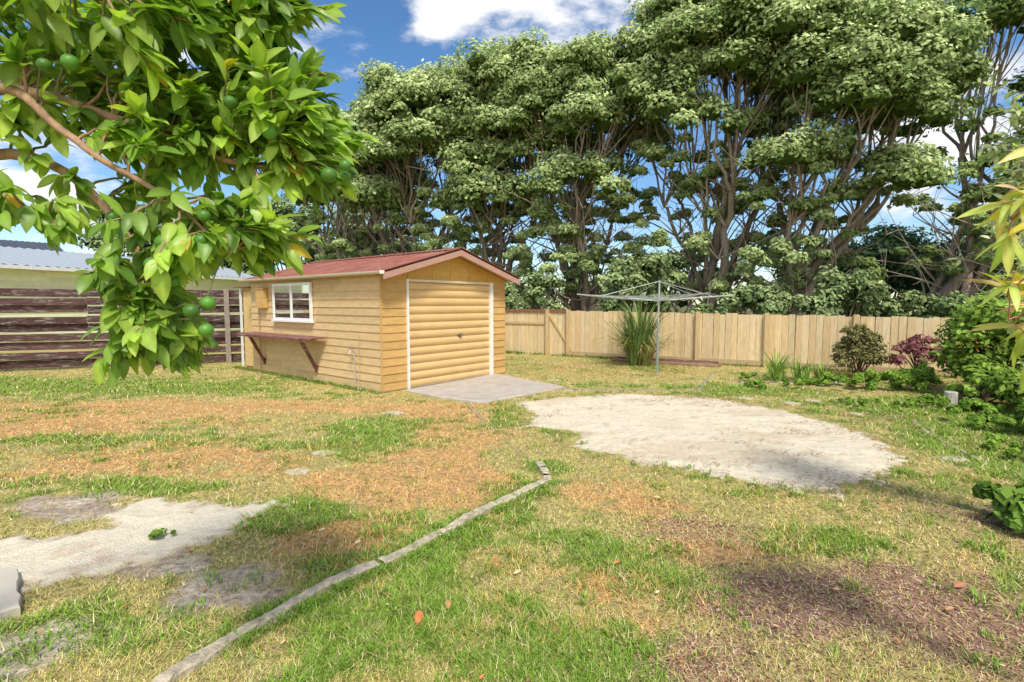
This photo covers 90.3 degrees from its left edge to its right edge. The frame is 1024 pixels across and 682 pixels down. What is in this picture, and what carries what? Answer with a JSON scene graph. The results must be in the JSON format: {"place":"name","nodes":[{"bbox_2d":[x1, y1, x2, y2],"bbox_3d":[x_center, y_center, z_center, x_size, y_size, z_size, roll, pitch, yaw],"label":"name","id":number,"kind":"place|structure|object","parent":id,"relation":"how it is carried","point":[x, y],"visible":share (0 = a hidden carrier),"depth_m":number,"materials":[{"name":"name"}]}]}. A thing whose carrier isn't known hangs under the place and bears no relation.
{"place":"outdoors","nodes":[
{"label":"outdoors","id":0,"kind":"place"},
{"bbox_2d":[0,268,248,351],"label":"walls","id":1,"kind":"structure","parent":0,"point":[28,278],"depth_m":18.31,"materials":[{"name":"white paint"}]},
{"bbox_2d":[0,264,246,279],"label":"fascia","id":2,"kind":"structure","parent":1,"relation":"on","point":[65,269],"depth_m":17.86,"materials":[{"name":"white paint"}]},
{"bbox_2d":[0,246,254,277],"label":"roof","id":3,"kind":"structure","parent":1,"relation":"on","point":[28,257],"depth_m":19.21,"materials":[{"name":"metal"}]},
{"bbox_2d":[0,305,1023,681],"bbox_3d":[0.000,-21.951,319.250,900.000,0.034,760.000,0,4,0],"label":"lawn ground","id":4,"kind":"structure","parent":0,"point":[34,507],"depth_m":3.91,"materials":[{"name":"plant"}]},
{"bbox_2d":[0,568,21,621],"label":"concrete slab","id":5,"kind":"structure","parent":4,"relation":"on","point":[10,600],"depth_m":2.70,"materials":[{"name":"grey concrete"}]},
{"bbox_2d":[0,288,244,368],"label":"dark timber fence","id":6,"kind":"object","parent":4,"relation":"on","point":[227,321],"visible":0.34,"depth_m":12.32,"materials":[{"name":"brown wood"}]},
{"bbox_2d":[0,494,297,594],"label":"sand patch","id":7,"kind":"object","parent":4,"relation":"on","point":[118,546],"visible":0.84,"depth_m":3.39,"materials":[{"name":"beige sand"}]},
{"bbox_2d":[147,528,176,538],"bbox_3d":[-2.366,1.288,3.435,0.116,0.070,0.163,4,6,44],"label":"broadleaf weed","id":8,"kind":"object","parent":7,"relation":"on","point":[154,533],"visible":1,"depth_m":3.40,"materials":[{"name":"green plant"}]},
{"bbox_2d":[0,0,379,385],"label":"citrus tree","id":9,"kind":"object","parent":4,"relation":"on","point":[160,105],"visible":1,"depth_m":1.40,"materials":[{"name":"green plant"}]},
{"bbox_2d":[284,468,310,474],"bbox_3d":[-2.040,1.257,4.856,0.243,0.038,0.187,0,4,0],"label":"paving stone","id":10,"kind":"object","parent":4,"relation":"on","point":[305,470],"visible":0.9,"depth_m":4.84,"materials":[{"name":"stone"}]},
{"bbox_2d":[311,450,334,455],"bbox_3d":[-2.006,1.213,5.448,0.276,0.038,0.194,0,4,0],"label":"paving stone","id":11,"kind":"object","parent":4,"relation":"on","point":[318,453],"visible":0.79,"depth_m":5.45,"materials":[{"name":"stone"}]},
{"bbox_2d":[151,461,550,681],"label":"concrete garden edging","id":12,"kind":"object","parent":4,"relation":"on","point":[189,664],"visible":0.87,"depth_m":2.76,"materials":[{"name":"grey concrete"}]},
{"bbox_2d":[279,140,439,260],"bbox_3d":[-8.280,-5.868,26.512,9.180,11.693,6.971,0,4,0],"label":"pohutukawa tree","id":13,"kind":"object","parent":4,"relation":"on","point":[326,247],"visible":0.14,"depth_m":26.09,"materials":[{"name":"green plant"}]},
{"bbox_2d":[233,247,519,393],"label":"weatherboard shed garage","id":14,"kind":"structure","parent":4,"relation":"on","point":[387,323],"depth_m":10.19,"materials":[{"name":"wood"}]},
{"bbox_2d":[274,285,308,317],"bbox_3d":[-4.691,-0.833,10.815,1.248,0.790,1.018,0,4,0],"label":"window glass","id":15,"kind":"structure","parent":14,"relation":"in","point":[300,293],"depth_m":10.77,"materials":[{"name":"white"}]},
{"bbox_2d":[409,282,488,386],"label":"roller door","id":16,"kind":"structure","parent":14,"relation":"in","point":[438,312],"depth_m":10.25,"materials":[{"name":"paint"}]},
{"bbox_2d":[380,411,404,414],"bbox_3d":[-1.752,1.066,7.449,0.273,0.038,0.273,4,6,43],"label":"paving stone","id":17,"kind":"object","parent":4,"relation":"on","point":[398,413],"visible":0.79,"depth_m":7.43,"materials":[{"name":"stone"}]},
{"bbox_2d":[331,57,512,256],"bbox_3d":[-4.729,-6.686,24.101,11.369,13.672,8.180,0,4,0],"label":"pohutukawa tree","id":18,"kind":"object","parent":4,"relation":"on","point":[395,115],"visible":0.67,"depth_m":22.62,"materials":[{"name":"green plant"}]},
{"bbox_2d":[404,374,563,403],"bbox_3d":[-0.443,0.888,9.706,2.216,0.060,2.683,4,6,42],"label":"concrete apron","id":19,"kind":"object","parent":4,"relation":"on","point":[482,389],"visible":0.92,"depth_m":9.31,"materials":[{"name":"grey concrete"}]},
{"bbox_2d":[466,403,537,461],"bbox_3d":[-0.264,1.114,6.618,0.117,0.022,3.198,-1,4,-18],"label":"concrete garden edging","id":20,"kind":"object","parent":4,"relation":"on","point":[477,414],"visible":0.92,"depth_m":6.97,"materials":[{"name":"grey concrete"}]},
{"bbox_2d":[408,26,601,298],"bbox_3d":[0.037,-6.559,22.797,8.712,13.537,6.926,0,4,0],"label":"pohutukawa tree","id":21,"kind":"object","parent":4,"relation":"on","point":[476,78],"visible":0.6,"depth_m":20.91,"materials":[{"name":"green plant"}]},
{"bbox_2d":[23,427,989,681],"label":"fallen leaves","id":22,"kind":"object","parent":4,"relation":"on","point":[417,616],"visible":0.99,"depth_m":2.79,"materials":[{"name":"brown plant"}]},
{"bbox_2d":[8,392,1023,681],"bbox_3d":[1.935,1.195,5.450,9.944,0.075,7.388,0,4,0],"label":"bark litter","id":23,"kind":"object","parent":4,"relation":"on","point":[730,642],"visible":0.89,"depth_m":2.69,"materials":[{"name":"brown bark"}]},
{"bbox_2d":[76,196,1008,320],"bbox_3d":[3.187,-6.372,41.002,79.583,10.262,15.935,0,4,0],"label":"distant tree line","id":24,"kind":"object","parent":4,"relation":"on","point":[96,241],"visible":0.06,"depth_m":38.98,"materials":[{"name":"green plant"}]},
{"bbox_2d":[481,27,679,311],"bbox_3d":[2.713,-6.268,21.460,8.768,13.239,8.544,1,4,14],"label":"pohutukawa tree","id":25,"kind":"object","parent":4,"relation":"on","point":[572,76],"visible":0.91,"depth_m":19.84,"materials":[{"name":"green plant"}]},
{"bbox_2d":[560,373,713,391],"bbox_3d":[3.123,0.863,9.975,4.312,0.046,1.532,-2,5,-30],"label":"concrete garden edging","id":26,"kind":"object","parent":4,"relation":"on","point":[705,382],"visible":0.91,"depth_m":9.48,"materials":[{"name":"grey concrete"}]},
{"bbox_2d":[586,297,713,365],"bbox_3d":[3.332,-0.258,13.152,3.646,1.778,4.338,0,4,0],"label":"flax plant","id":27,"kind":"object","parent":4,"relation":"on","point":[638,345],"visible":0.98,"depth_m":12.96,"materials":[{"name":"green plant"}]},
{"bbox_2d":[577,280,734,372],"bbox_3d":[3.330,-0.315,11.608,2.778,2.120,2.778,3,5,33],"label":"rotary clothesline","id":28,"kind":"object","parent":4,"relation":"on","point":[666,298],"visible":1,"depth_m":11.54,"materials":[{"name":"metal"}]},
{"bbox_2d":[612,356,721,366],"bbox_3d":[4.120,0.534,13.721,2.870,0.095,0.480,3,5,33],"label":"timber stack","id":29,"kind":"object","parent":4,"relation":"on","point":[679,361],"visible":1,"depth_m":13.40,"materials":[{"name":"brown wood"}]},
{"bbox_2d":[381,248,1012,349],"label":"understorey shrubs","id":30,"kind":"object","parent":4,"relation":"on","point":[655,267],"visible":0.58,"depth_m":17.17,"materials":[{"name":"green plant"}]},
{"bbox_2d":[517,393,907,498],"bbox_3d":[2.307,1.101,6.756,4.415,0.074,5.443,-2,5,-25],"label":"sand patch","id":31,"kind":"object","parent":4,"relation":"on","point":[626,418],"visible":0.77,"depth_m":5.97,"materials":[{"name":"beige sand"}]},
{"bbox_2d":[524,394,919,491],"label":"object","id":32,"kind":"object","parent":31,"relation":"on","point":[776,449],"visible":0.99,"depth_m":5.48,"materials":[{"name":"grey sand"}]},
{"bbox_2d":[588,0,863,335],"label":"pohutukawa tree","id":33,"kind":"object","parent":4,"relation":"on","point":[688,44],"visible":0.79,"depth_m":17.99,"materials":[{"name":"green plant"}]},
{"bbox_2d":[505,309,1021,378],"bbox_3d":[6.128,-0.050,12.963,16.967,1.492,0.188,2,5,30],"label":"paling fence","id":34,"kind":"object","parent":4,"relation":"on","point":[561,331],"visible":0.54,"depth_m":13.34,"materials":[{"name":"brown wood"}]},
{"bbox_2d":[782,401,800,404],"bbox_3d":[4.503,1.010,8.200,0.265,0.038,0.220,-1,4,-17],"label":"paving stone","id":35,"kind":"object","parent":4,"relation":"on","point":[791,403],"visible":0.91,"depth_m":8.15,"materials":[{"name":"stone"}]},
{"bbox_2d":[755,347,836,382],"bbox_3d":[5.843,0.492,10.850,2.010,0.622,1.737,0,4,0],"label":"long grass clump","id":36,"kind":"object","parent":4,"relation":"on","point":[779,369],"visible":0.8,"depth_m":10.62,"materials":[{"name":"green plant"}]},
{"bbox_2d":[805,399,820,401],"bbox_3d":[4.935,0.996,8.393,0.242,0.038,0.182,-1,4,-17],"label":"paving stone","id":37,"kind":"object","parent":4,"relation":"on","point":[810,400],"visible":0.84,"depth_m":8.37,"materials":[{"name":"stone"}]},
{"bbox_2d":[699,0,999,346],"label":"pohutukawa tree","id":38,"kind":"object","parent":4,"relation":"on","point":[888,63],"visible":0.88,"depth_m":16.22,"materials":[{"name":"green plant"}]},
{"bbox_2d":[830,323,893,373],"bbox_3d":[7.537,0.231,10.930,1.256,1.248,1.046,2,5,25],"label":"bush","id":39,"kind":"object","parent":4,"relation":"on","point":[863,348],"visible":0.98,"depth_m":10.76,"materials":[{"name":"green plant"}]},
{"bbox_2d":[767,219,964,332],"bbox_3d":[16.508,-2.904,23.642,8.299,5.753,6.495,0,4,0],"label":"rounded tree","id":40,"kind":"object","parent":4,"relation":"on","point":[888,242],"visible":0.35,"depth_m":22.76,"materials":[{"name":"green plant"}]},
{"bbox_2d":[739,364,1023,458],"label":"ground weeds","id":41,"kind":"object","parent":4,"relation":"on","point":[871,378],"visible":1,"depth_m":7.98,"materials":[{"name":"green plant"}]},
{"bbox_2d":[885,333,948,381],"bbox_3d":[8.332,0.369,10.347,1.190,1.061,0.774,0,4,0],"label":"purple leaf shrub","id":42,"kind":"object","parent":4,"relation":"on","point":[916,347],"visible":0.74,"depth_m":10.28,"materials":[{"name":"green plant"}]},
{"bbox_2d":[822,0,1023,337],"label":"pohutukawa tree","id":43,"kind":"object","parent":4,"relation":"on","point":[1003,14],"visible":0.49,"depth_m":18.92,"materials":[{"name":"green plant"}]},
{"bbox_2d":[911,419,988,463],"bbox_3d":[5.089,1.155,6.066,0.146,0.028,2.047,2,5,22],"label":"concrete garden edging","id":44,"kind":"object","parent":4,"relation":"on","point":[926,431],"visible":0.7,"depth_m":5.89,"materials":[{"name":"grey concrete"}]},
{"bbox_2d":[943,391,957,406],"bbox_3d":[6.750,0.900,7.838,0.180,0.252,0.180,0,4,0],"label":"concrete garden post","id":45,"kind":"object","parent":4,"relation":"on","point":[952,396],"visible":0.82,"depth_m":7.76,"materials":[{"name":"grey concrete"}]},
{"bbox_2d":[936,455,968,461],"bbox_3d":[4.555,1.228,5.252,0.272,0.038,0.209,0,4,0],"label":"paving stone","id":46,"kind":"object","parent":4,"relation":"on","point":[955,458],"visible":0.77,"depth_m":5.24,"materials":[{"name":"stone"}]},
{"bbox_2d":[889,66,1023,307],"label":"pohutukawa tree","id":47,"kind":"object","parent":4,"relation":"on","point":[1018,85],"visible":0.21,"depth_m":18.48,"materials":[{"name":"green plant"}]},
{"bbox_2d":[919,287,1023,407],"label":"rambling garden bush","id":48,"kind":"object","parent":4,"relation":"on","point":[990,372],"visible":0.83,"depth_m":8.24,"materials":[{"name":"green plant"}]},
{"bbox_2d":[949,78,1023,388],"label":"tree","id":49,"kind":"object","parent":4,"relation":"on","point":[1016,110],"visible":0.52,"depth_m":3.10,"materials":[{"name":"green plant"}]},
{"bbox_2d":[956,132,1023,422],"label":"peach tree","id":50,"kind":"object","parent":4,"relation":"on","point":[1008,245],"visible":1,"depth_m":1.57,"materials":[{"name":"green plant"}]},
{"bbox_2d":[972,480,1023,533],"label":"broadleaf weed","id":51,"kind":"object","parent":4,"relation":"on","point":[1007,502],"visible":1,"depth_m":3.59,"materials":[{"name":"green plant"}]},
{"bbox_2d":[0,0,1023,304],"label":"sky","id":52,"kind":"structure","parent":0,"point":[405,32],"materials":[{"name":"blue"}]},
{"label":"walls","id":53,"kind":"object","parent":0,"visible":0},
{"bbox_2d":[0,240,63,251],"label":"roof","id":54,"kind":"structure","parent":53,"relation":"on","point":[24,244],"depth_m":35.57,"materials":[{"name":"metal"}]}
]}

